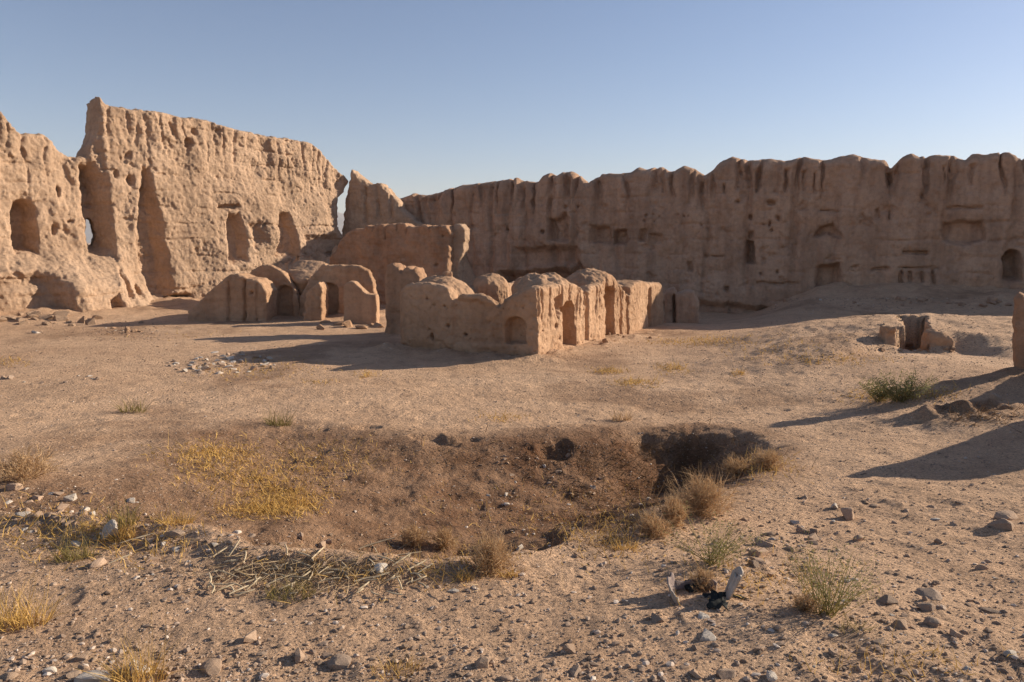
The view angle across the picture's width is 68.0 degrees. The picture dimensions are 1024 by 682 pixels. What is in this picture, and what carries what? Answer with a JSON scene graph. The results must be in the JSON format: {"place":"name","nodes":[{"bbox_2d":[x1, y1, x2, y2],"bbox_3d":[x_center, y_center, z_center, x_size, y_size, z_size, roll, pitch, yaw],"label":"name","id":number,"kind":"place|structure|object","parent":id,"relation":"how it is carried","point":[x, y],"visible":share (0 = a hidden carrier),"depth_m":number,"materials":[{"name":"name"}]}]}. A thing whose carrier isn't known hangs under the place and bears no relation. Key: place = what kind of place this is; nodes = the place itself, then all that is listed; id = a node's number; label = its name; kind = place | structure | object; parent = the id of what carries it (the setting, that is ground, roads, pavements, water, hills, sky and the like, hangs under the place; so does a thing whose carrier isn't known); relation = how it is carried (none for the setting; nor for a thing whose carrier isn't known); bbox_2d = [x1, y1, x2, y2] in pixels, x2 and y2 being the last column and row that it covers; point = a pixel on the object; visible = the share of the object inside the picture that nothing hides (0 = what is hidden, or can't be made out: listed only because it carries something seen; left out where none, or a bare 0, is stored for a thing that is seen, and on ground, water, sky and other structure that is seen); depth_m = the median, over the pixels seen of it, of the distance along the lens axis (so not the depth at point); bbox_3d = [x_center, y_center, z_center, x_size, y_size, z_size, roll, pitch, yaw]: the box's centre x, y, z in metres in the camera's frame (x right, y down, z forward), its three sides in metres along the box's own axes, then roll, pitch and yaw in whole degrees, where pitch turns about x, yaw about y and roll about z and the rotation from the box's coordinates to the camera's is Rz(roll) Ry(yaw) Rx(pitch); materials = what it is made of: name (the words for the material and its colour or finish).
{"place":"outdoors","nodes":[
{"label":"outdoors","id":0,"kind":"place"},
{"bbox_2d":[85,212,344,242],"bbox_3d":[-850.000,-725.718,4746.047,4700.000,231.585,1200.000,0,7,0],"label":"hills","id":1,"kind":"structure","parent":0,"point":[89,234],"depth_m":4472.68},
{"bbox_2d":[0,327,1018,681],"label":"dry grass","id":2,"kind":"structure","parent":0,"point":[290,505],"depth_m":7.82,"materials":[{"name":"plant"}]},
{"bbox_2d":[0,243,1023,681],"bbox_3d":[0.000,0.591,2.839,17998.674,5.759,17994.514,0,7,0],"label":"ground","id":3,"kind":"structure","parent":0,"point":[436,393],"depth_m":8.92,"materials":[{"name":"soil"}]},
{"bbox_2d":[0,672,17,681],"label":"stone","id":4,"kind":"object","parent":3,"relation":"on","point":[6,676],"visible":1,"depth_m":3.44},
{"bbox_2d":[6,483,22,490],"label":"stone","id":5,"kind":"object","parent":3,"relation":"on","point":[14,486],"visible":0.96,"depth_m":7.13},
{"bbox_2d":[14,511,30,516],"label":"stone","id":6,"kind":"object","parent":3,"relation":"on","point":[21,514],"visible":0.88,"depth_m":5.93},
{"bbox_2d":[0,443,67,488],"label":"dry bush","id":7,"kind":"object","parent":3,"relation":"on","point":[11,469],"visible":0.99,"depth_m":7.48,"materials":[{"name":"plant"}]},
{"bbox_2d":[30,511,42,518],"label":"stone","id":8,"kind":"object","parent":3,"relation":"on","point":[37,513],"visible":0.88,"depth_m":5.85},
{"bbox_2d":[32,495,43,500],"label":"stone","id":9,"kind":"object","parent":3,"relation":"on","point":[36,497],"visible":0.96,"depth_m":6.98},
{"bbox_2d":[38,314,53,318],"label":"earth clod","id":10,"kind":"object","parent":3,"relation":"on","point":[45,316],"visible":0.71,"depth_m":29.05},
{"bbox_2d":[0,562,93,632],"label":"grass tuft","id":11,"kind":"object","parent":3,"relation":"on","point":[17,618],"visible":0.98,"depth_m":3.98,"materials":[{"name":"plant"}]},
{"bbox_2d":[42,666,56,672],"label":"stone","id":12,"kind":"object","parent":3,"relation":"on","point":[52,669],"visible":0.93,"depth_m":3.53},
{"bbox_2d":[53,315,67,320],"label":"earth clod","id":13,"kind":"object","parent":3,"relation":"on","point":[59,318],"visible":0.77,"depth_m":28.97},
{"bbox_2d":[52,311,68,316],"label":"earth clod","id":14,"kind":"object","parent":3,"relation":"on","point":[63,313],"visible":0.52,"depth_m":30.01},
{"bbox_2d":[55,503,69,508],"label":"stone","id":15,"kind":"object","parent":3,"relation":"on","point":[62,506],"visible":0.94,"depth_m":6.67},
{"bbox_2d":[63,493,77,501],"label":"stone","id":16,"kind":"object","parent":3,"relation":"on","point":[71,497],"visible":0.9,"depth_m":6.98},
{"bbox_2d":[64,670,81,678],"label":"stone","id":17,"kind":"object","parent":3,"relation":"on","point":[72,674],"visible":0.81,"depth_m":3.49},
{"bbox_2d":[45,523,111,564],"bbox_3d":[-2.866,1.334,4.998,0.511,0.290,0.378,0,7,0],"label":"grass tuft","id":18,"kind":"object","parent":3,"relation":"on","point":[72,556],"visible":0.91,"depth_m":5.00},
{"bbox_2d":[74,651,90,661],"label":"stone","id":19,"kind":"object","parent":3,"relation":"on","point":[82,657],"visible":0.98,"depth_m":3.64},
{"bbox_2d":[78,664,89,671],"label":"stone","id":20,"kind":"object","parent":3,"relation":"on","point":[83,668],"visible":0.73,"depth_m":3.53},
{"bbox_2d":[85,318,95,324],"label":"earth clod","id":21,"kind":"object","parent":3,"relation":"on","point":[90,321],"visible":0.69,"depth_m":27.91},
{"bbox_2d":[74,670,111,681],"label":"stone","id":22,"kind":"object","parent":3,"relation":"on","point":[84,677],"visible":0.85,"depth_m":3.42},
{"bbox_2d":[89,557,106,568],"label":"stone","id":23,"kind":"object","parent":3,"relation":"on","point":[99,562],"visible":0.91,"depth_m":4.82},
{"bbox_2d":[100,519,118,540],"bbox_3d":[-2.831,1.361,5.363,0.151,0.197,0.088,1,8,10],"label":"stone","id":24,"kind":"object","parent":3,"relation":"on","point":[112,526],"visible":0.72,"depth_m":5.33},
{"bbox_2d":[93,490,147,530],"bbox_3d":[-2.803,1.219,5.454,0.521,0.322,0.394,3,8,23],"label":"grass tuft","id":25,"kind":"object","parent":3,"relation":"on","point":[122,518],"visible":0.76,"depth_m":5.46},
{"bbox_2d":[100,519,141,542],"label":"grass tuft","id":26,"kind":"object","parent":3,"relation":"on","point":[120,538],"visible":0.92,"depth_m":5.33,"materials":[{"name":"plant"}]},
{"bbox_2d":[109,393,153,412],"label":"grass tuft","id":27,"kind":"object","parent":3,"relation":"on","point":[134,409],"visible":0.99,"depth_m":13.37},
{"bbox_2d":[72,611,197,681],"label":"grass tuft","id":28,"kind":"object","parent":3,"relation":"on","point":[128,674],"visible":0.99,"depth_m":3.46,"materials":[{"name":"plant"}]},
{"bbox_2d":[129,659,149,677],"bbox_3d":[-1.747,1.533,3.521,0.117,0.078,0.101,4,8,26],"label":"stone","id":29,"kind":"object","parent":3,"relation":"on","point":[130,664],"visible":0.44,"depth_m":3.51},
{"bbox_2d":[146,556,159,561],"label":"stone","id":30,"kind":"object","parent":3,"relation":"on","point":[151,558],"visible":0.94,"depth_m":4.89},
{"bbox_2d":[0,97,347,311],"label":"mud wall","id":31,"kind":"structure","parent":3,"relation":"on","point":[166,205],"depth_m":35.95,"materials":[{"name":"soil"}]},
{"bbox_2d":[164,529,184,537],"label":"stone","id":32,"kind":"object","parent":3,"relation":"on","point":[175,533],"visible":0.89,"depth_m":5.26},
{"bbox_2d":[152,502,203,525],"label":"grass tuft","id":33,"kind":"object","parent":3,"relation":"on","point":[187,521],"visible":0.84,"depth_m":5.48,"materials":[{"name":"plant"}]},
{"bbox_2d":[200,658,221,675],"bbox_3d":[-1.402,1.537,3.541,0.103,0.071,0.116,1,8,-23],"label":"stone","id":34,"kind":"object","parent":3,"relation":"on","point":[211,666],"visible":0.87,"depth_m":3.53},
{"bbox_2d":[243,629,256,642],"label":"stone","id":35,"kind":"object","parent":3,"relation":"on","point":[250,637],"visible":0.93,"depth_m":3.80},
{"bbox_2d":[257,401,296,426],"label":"grass tuft","id":36,"kind":"object","parent":3,"relation":"on","point":[270,422],"visible":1,"depth_m":12.00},
{"bbox_2d":[188,260,379,324],"bbox_3d":[-8.715,-1.648,30.647,7.384,3.162,4.711,0,7,0],"label":"arched ruin","id":37,"kind":"object","parent":3,"relation":"on","point":[310,290],"visible":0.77,"depth_m":28.99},
{"bbox_2d":[262,574,322,604],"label":"grass tuft","id":38,"kind":"object","parent":3,"relation":"on","point":[287,593],"visible":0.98,"depth_m":4.34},
{"bbox_2d":[295,647,304,663],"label":"stone","id":39,"kind":"object","parent":3,"relation":"on","point":[299,655],"visible":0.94,"depth_m":3.62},
{"bbox_2d":[77,532,561,600],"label":"straw litter","id":40,"kind":"object","parent":3,"relation":"on","point":[280,561],"visible":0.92,"depth_m":4.62,"materials":[{"name":"plant"}]},
{"bbox_2d":[323,652,333,657],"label":"stone","id":41,"kind":"object","parent":3,"relation":"on","point":[326,654],"visible":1,"depth_m":3.68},
{"bbox_2d":[327,653,350,669],"bbox_3d":[-0.826,1.538,3.624,0.110,0.066,0.137,9,2,-18],"label":"stone","id":42,"kind":"object","parent":3,"relation":"on","point":[338,661],"visible":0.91,"depth_m":3.59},
{"bbox_2d":[342,320,352,327],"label":"earth clod","id":43,"kind":"object","parent":3,"relation":"on","point":[347,323],"visible":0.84,"depth_m":27.52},
{"bbox_2d":[358,537,394,548],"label":"reed stalk","id":44,"kind":"object","parent":3,"relation":"on","point":[377,542],"visible":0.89,"depth_m":6.99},
{"bbox_2d":[374,563,387,571],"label":"stone","id":45,"kind":"object","parent":3,"relation":"on","point":[379,568],"visible":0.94,"depth_m":4.59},
{"bbox_2d":[342,170,424,236],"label":"wall remnant","id":46,"kind":"object","parent":3,"relation":"on","point":[367,202],"depth_m":45.46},
{"bbox_2d":[329,223,454,304],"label":"wall","id":47,"kind":"structure","parent":3,"relation":"on","point":[376,250],"depth_m":36.67,"materials":[{"name":"soil"}]},
{"bbox_2d":[369,651,430,681],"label":"grass tuft","id":48,"kind":"object","parent":3,"relation":"on","point":[406,666],"visible":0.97,"depth_m":3.53,"materials":[{"name":"beige plant"}]},
{"bbox_2d":[384,263,426,333],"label":"mud pillar","id":49,"kind":"structure","parent":3,"relation":"on","point":[399,277],"depth_m":25.24,"materials":[{"name":"soil"}]},
{"bbox_2d":[395,520,431,547],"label":"dry bush","id":50,"kind":"object","parent":3,"relation":"on","point":[416,534],"visible":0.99,"depth_m":7.30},
{"bbox_2d":[424,526,460,550],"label":"dry bush","id":51,"kind":"object","parent":3,"relation":"on","point":[440,540],"visible":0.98,"depth_m":7.31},
{"bbox_2d":[453,223,469,281],"bbox_3d":[-2.500,-3.269,36.794,0.813,4.792,1.064,2,8,12],"label":"wall fin","id":52,"kind":"object","parent":3,"relation":"on","point":[461,239],"depth_m":36.25,"materials":[{"name":"soil"}]},
{"bbox_2d":[450,565,478,582],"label":"grass tuft","id":53,"kind":"object","parent":3,"relation":"on","point":[466,575],"visible":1,"depth_m":4.58,"materials":[{"name":"brown plant"}]},
{"bbox_2d":[475,656,488,668],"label":"stone","id":54,"kind":"object","parent":3,"relation":"on","point":[482,662],"visible":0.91,"depth_m":3.54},
{"bbox_2d":[461,523,522,577],"bbox_3d":[-0.131,1.283,4.725,0.433,0.357,0.420,0,7,0],"label":"dry bush","id":55,"kind":"object","parent":3,"relation":"on","point":[490,558],"visible":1,"depth_m":4.71,"materials":[{"name":"plant"}]},
{"bbox_2d":[498,675,511,680],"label":"stone","id":56,"kind":"object","parent":3,"relation":"on","point":[505,677],"visible":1,"depth_m":3.44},
{"bbox_2d":[495,564,520,578],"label":"grass tuft","id":57,"kind":"object","parent":3,"relation":"on","point":[511,575],"visible":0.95,"depth_m":4.65,"materials":[{"name":"beige plant"}]},
{"bbox_2d":[399,268,635,355],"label":"domed house","id":58,"kind":"structure","parent":3,"relation":"on","point":[531,313],"depth_m":21.21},
{"bbox_2d":[536,673,545,680],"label":"stone","id":59,"kind":"object","parent":3,"relation":"on","point":[541,677],"visible":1,"depth_m":3.43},
{"bbox_2d":[562,643,575,653],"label":"stone","id":60,"kind":"object","parent":3,"relation":"on","point":[567,648],"visible":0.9,"depth_m":3.69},
{"bbox_2d":[569,665,580,677],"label":"stone","id":61,"kind":"object","parent":3,"relation":"on","point":[575,670],"visible":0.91,"depth_m":3.49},
{"bbox_2d":[219,399,1023,583],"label":"dead undergrowth","id":62,"kind":"object","parent":3,"relation":"on","point":[691,455],"visible":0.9,"depth_m":10.47,"materials":[{"name":"plant"}]},
{"bbox_2d":[609,404,636,421],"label":"grass tuft","id":63,"kind":"object","parent":3,"relation":"on","point":[619,416],"visible":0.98,"depth_m":12.56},
{"bbox_2d":[609,526,641,549],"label":"grass tuft","id":64,"kind":"object","parent":3,"relation":"on","point":[617,545],"visible":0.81,"depth_m":5.30,"materials":[{"name":"beige plant"}]},
{"bbox_2d":[616,280,663,330],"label":"mud block","id":65,"kind":"structure","parent":3,"relation":"on","point":[648,312],"depth_m":29.19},
{"bbox_2d":[629,505,679,538],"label":"dry bush","id":66,"kind":"object","parent":3,"relation":"on","point":[652,527],"visible":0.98,"depth_m":5.57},
{"bbox_2d":[651,612,664,622],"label":"stone","id":67,"kind":"object","parent":3,"relation":"on","point":[655,618],"visible":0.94,"depth_m":3.97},
{"bbox_2d":[641,484,703,529],"bbox_3d":[1.251,1.281,5.896,0.444,0.336,0.370,-5,9,-33],"label":"dry bush","id":68,"kind":"object","parent":3,"relation":"on","point":[673,510],"visible":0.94,"depth_m":5.87,"materials":[{"name":"plant"}]},
{"bbox_2d":[664,287,699,323],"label":"mud block","id":69,"kind":"structure","parent":3,"relation":"on","point":[682,306],"depth_m":32.31,"materials":[{"name":"soil"}]},
{"bbox_2d":[689,668,701,678],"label":"stone","id":70,"kind":"object","parent":3,"relation":"on","point":[693,672],"visible":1,"depth_m":3.40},
{"bbox_2d":[698,611,709,618],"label":"stone","id":71,"kind":"object","parent":3,"relation":"on","point":[701,615],"visible":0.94,"depth_m":4.01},
{"bbox_2d":[667,566,743,603],"bbox_3d":[1.082,1.363,4.290,0.433,0.173,0.273,0,7,0],"label":"broken basin","id":72,"kind":"object","parent":3,"relation":"on","point":[674,585],"visible":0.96,"depth_m":4.31,"materials":[{"name":"grey"}]},
{"bbox_2d":[685,579,706,592],"bbox_3d":[1.057,1.424,4.409,0.120,0.054,0.088,-3,8,-21],"label":"plastic scrap","id":73,"kind":"object","parent":72,"relation":"in","point":[689,588],"visible":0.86,"depth_m":4.38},
{"bbox_2d":[686,562,724,593],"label":"dry bush","id":74,"kind":"object","parent":3,"relation":"on","point":[700,574],"visible":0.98,"depth_m":4.39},
{"bbox_2d":[700,628,715,640],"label":"stone","id":75,"kind":"object","parent":3,"relation":"on","point":[707,635],"visible":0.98,"depth_m":3.76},
{"bbox_2d":[666,465,755,519],"bbox_3d":[1.629,1.206,6.331,0.783,0.531,0.749,0,7,0],"label":"dry bush","id":76,"kind":"object","parent":3,"relation":"on","point":[702,500],"visible":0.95,"depth_m":6.21,"materials":[{"name":"plant"}]},
{"bbox_2d":[400,152,1023,313],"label":"mud wall","id":77,"kind":"structure","parent":3,"relation":"on","point":[734,235],"depth_m":39.04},
{"bbox_2d":[657,501,766,569],"bbox_3d":[1.276,1.288,4.878,0.737,0.305,0.681,6,10,39],"label":"green shrub","id":78,"kind":"object","parent":3,"relation":"on","point":[710,561],"visible":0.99,"depth_m":4.87,"materials":[{"name":"green plant"}]},
{"bbox_2d":[706,590,727,609],"bbox_3d":[1.122,1.421,4.153,0.115,0.074,0.092,2,8,12],"label":"plastic scrap","id":79,"kind":"object","parent":3,"relation":"on","point":[717,600],"visible":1,"depth_m":4.14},
{"bbox_2d":[716,668,735,678],"bbox_3d":[0.964,1.508,3.418,0.084,0.068,0.077,5,9,31],"label":"stone","id":80,"kind":"object","parent":3,"relation":"on","point":[725,673],"visible":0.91,"depth_m":3.40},
{"bbox_2d":[718,452,752,479],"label":"dry bush","id":81,"kind":"object","parent":3,"relation":"on","point":[734,468],"visible":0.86,"depth_m":9.47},
{"bbox_2d":[723,592,748,598],"bbox_3d":[1.246,1.433,4.277,0.170,0.022,0.039,2,8,17],"label":"plastic scrap","id":82,"kind":"object","parent":3,"relation":"on","point":[733,595],"visible":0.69,"depth_m":4.26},
{"bbox_2d":[748,560,758,566],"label":"stone","id":83,"kind":"object","parent":3,"relation":"on","point":[753,563],"visible":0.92,"depth_m":4.88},
{"bbox_2d":[754,646,763,651],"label":"stone","id":84,"kind":"object","parent":3,"relation":"on","point":[757,648],"visible":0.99,"depth_m":3.65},
{"bbox_2d":[749,556,770,564],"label":"stone","id":85,"kind":"object","parent":3,"relation":"on","point":[761,561],"visible":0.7,"depth_m":4.96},
{"bbox_2d":[753,547,767,557],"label":"stone","id":86,"kind":"object","parent":3,"relation":"on","point":[764,551],"visible":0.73,"depth_m":5.13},
{"bbox_2d":[754,537,775,546],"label":"stone","id":87,"kind":"object","parent":3,"relation":"on","point":[766,544],"visible":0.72,"depth_m":5.39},
{"bbox_2d":[745,441,786,471],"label":"dry bush","id":88,"kind":"object","parent":3,"relation":"on","point":[769,461],"visible":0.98,"depth_m":8.48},
{"bbox_2d":[766,671,777,681],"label":"stone","id":89,"kind":"object","parent":3,"relation":"on","point":[771,675],"visible":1,"depth_m":3.40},
{"bbox_2d":[796,525,808,532],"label":"stone","id":90,"kind":"object","parent":3,"relation":"on","point":[800,529],"visible":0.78,"depth_m":5.92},
{"bbox_2d":[786,589,822,612],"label":"dry bush","id":91,"kind":"object","parent":3,"relation":"on","point":[804,605],"visible":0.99,"depth_m":4.10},
{"bbox_2d":[807,533,818,540],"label":"stone","id":92,"kind":"object","parent":3,"relation":"on","point":[812,536],"visible":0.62,"depth_m":5.61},
{"bbox_2d":[783,531,897,618],"bbox_3d":[1.710,1.253,4.041,0.546,0.453,0.569,0,7,0],"label":"green shrub","id":93,"kind":"object","parent":3,"relation":"on","point":[826,603],"visible":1,"depth_m":4.05,"materials":[{"name":"green plant"}]},
{"bbox_2d":[840,507,854,519],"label":"stone","id":94,"kind":"object","parent":3,"relation":"on","point":[848,513],"visible":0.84,"depth_m":6.32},
{"bbox_2d":[829,610,881,635],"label":"grass tuft","id":95,"kind":"object","parent":3,"relation":"on","point":[853,626],"visible":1,"depth_m":3.86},
{"bbox_2d":[853,534,864,540],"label":"stone","id":96,"kind":"object","parent":3,"relation":"on","point":[858,538],"visible":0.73,"depth_m":5.55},
{"bbox_2d":[856,647,869,653],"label":"stone","id":97,"kind":"object","parent":3,"relation":"on","point":[862,651],"visible":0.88,"depth_m":3.64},
{"bbox_2d":[872,638,883,643],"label":"stone","id":98,"kind":"object","parent":3,"relation":"on","point":[879,641],"visible":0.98,"depth_m":3.73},
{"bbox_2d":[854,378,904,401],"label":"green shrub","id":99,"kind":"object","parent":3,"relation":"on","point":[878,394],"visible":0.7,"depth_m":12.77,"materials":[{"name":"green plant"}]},
{"bbox_2d":[879,594,897,604],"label":"stone","id":100,"kind":"object","parent":3,"relation":"on","point":[888,600],"visible":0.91,"depth_m":4.27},
{"bbox_2d":[892,619,907,629],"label":"stone","id":101,"kind":"object","parent":3,"relation":"on","point":[901,623],"visible":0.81,"depth_m":3.91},
{"bbox_2d":[859,365,947,402],"bbox_3d":[6.385,0.692,12.495,1.209,0.624,1.290,-4,8,-26],"label":"green shrub","id":102,"kind":"object","parent":3,"relation":"on","point":[907,392],"visible":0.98,"depth_m":12.43,"materials":[{"name":"green plant"}]},
{"bbox_2d":[899,671,911,678],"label":"stone","id":103,"kind":"object","parent":3,"relation":"on","point":[906,674],"visible":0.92,"depth_m":3.45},
{"bbox_2d":[877,326,953,350],"bbox_3d":[9.806,0.151,18.522,2.031,1.083,0.802,0,7,0],"label":"dugout entrance","id":104,"kind":"object","parent":3,"relation":"on","point":[932,337],"visible":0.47,"depth_m":18.29,"materials":[{"name":"soil"}]},
{"bbox_2d":[917,602,935,611],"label":"stone","id":105,"kind":"object","parent":3,"relation":"on","point":[929,606],"visible":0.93,"depth_m":4.17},
{"bbox_2d":[916,588,942,600],"bbox_3d":[2.415,1.472,4.390,0.131,0.060,0.191,4,9,15],"label":"stone","id":106,"kind":"object","parent":3,"relation":"on","point":[932,594],"visible":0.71,"depth_m":4.38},
{"bbox_2d":[923,616,939,627],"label":"stone","id":107,"kind":"object","parent":3,"relation":"on","point":[934,622],"visible":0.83,"depth_m":3.96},
{"bbox_2d":[949,628,963,637],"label":"stone","id":108,"kind":"object","parent":3,"relation":"on","point":[952,632],"visible":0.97,"depth_m":3.82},
{"bbox_2d":[975,564,988,569],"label":"stone","id":109,"kind":"object","parent":3,"relation":"on","point":[980,567],"visible":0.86,"depth_m":4.88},
{"bbox_2d":[977,607,999,613],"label":"stone","id":110,"kind":"object","parent":3,"relation":"on","point":[988,610],"visible":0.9,"depth_m":4.21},
{"bbox_2d":[987,518,1014,530],"bbox_3d":[3.766,1.417,5.820,0.126,0.113,0.180,-5,9,-32],"label":"stone","id":111,"kind":"object","parent":3,"relation":"on","point":[1003,524],"visible":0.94,"depth_m":5.79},
{"bbox_2d":[994,510,1018,519],"bbox_3d":[3.973,1.428,6.099,0.223,0.122,0.123,-4,8,-27],"label":"stone","id":112,"kind":"object","parent":3,"relation":"on","point":[1008,515],"visible":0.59,"depth_m":6.06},
{"bbox_2d":[1003,650,1016,657],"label":"stone","id":113,"kind":"object","parent":3,"relation":"on","point":[1007,652],"visible":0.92,"depth_m":3.64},
{"bbox_2d":[1012,292,1023,368],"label":"wall stub","id":114,"kind":"object","parent":3,"relation":"on","point":[1018,336],"depth_m":13.10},
{"bbox_2d":[0,0,1023,212],"label":"sky","id":115,"kind":"structure","parent":0,"point":[422,97],"materials":[{"name":"blue"}]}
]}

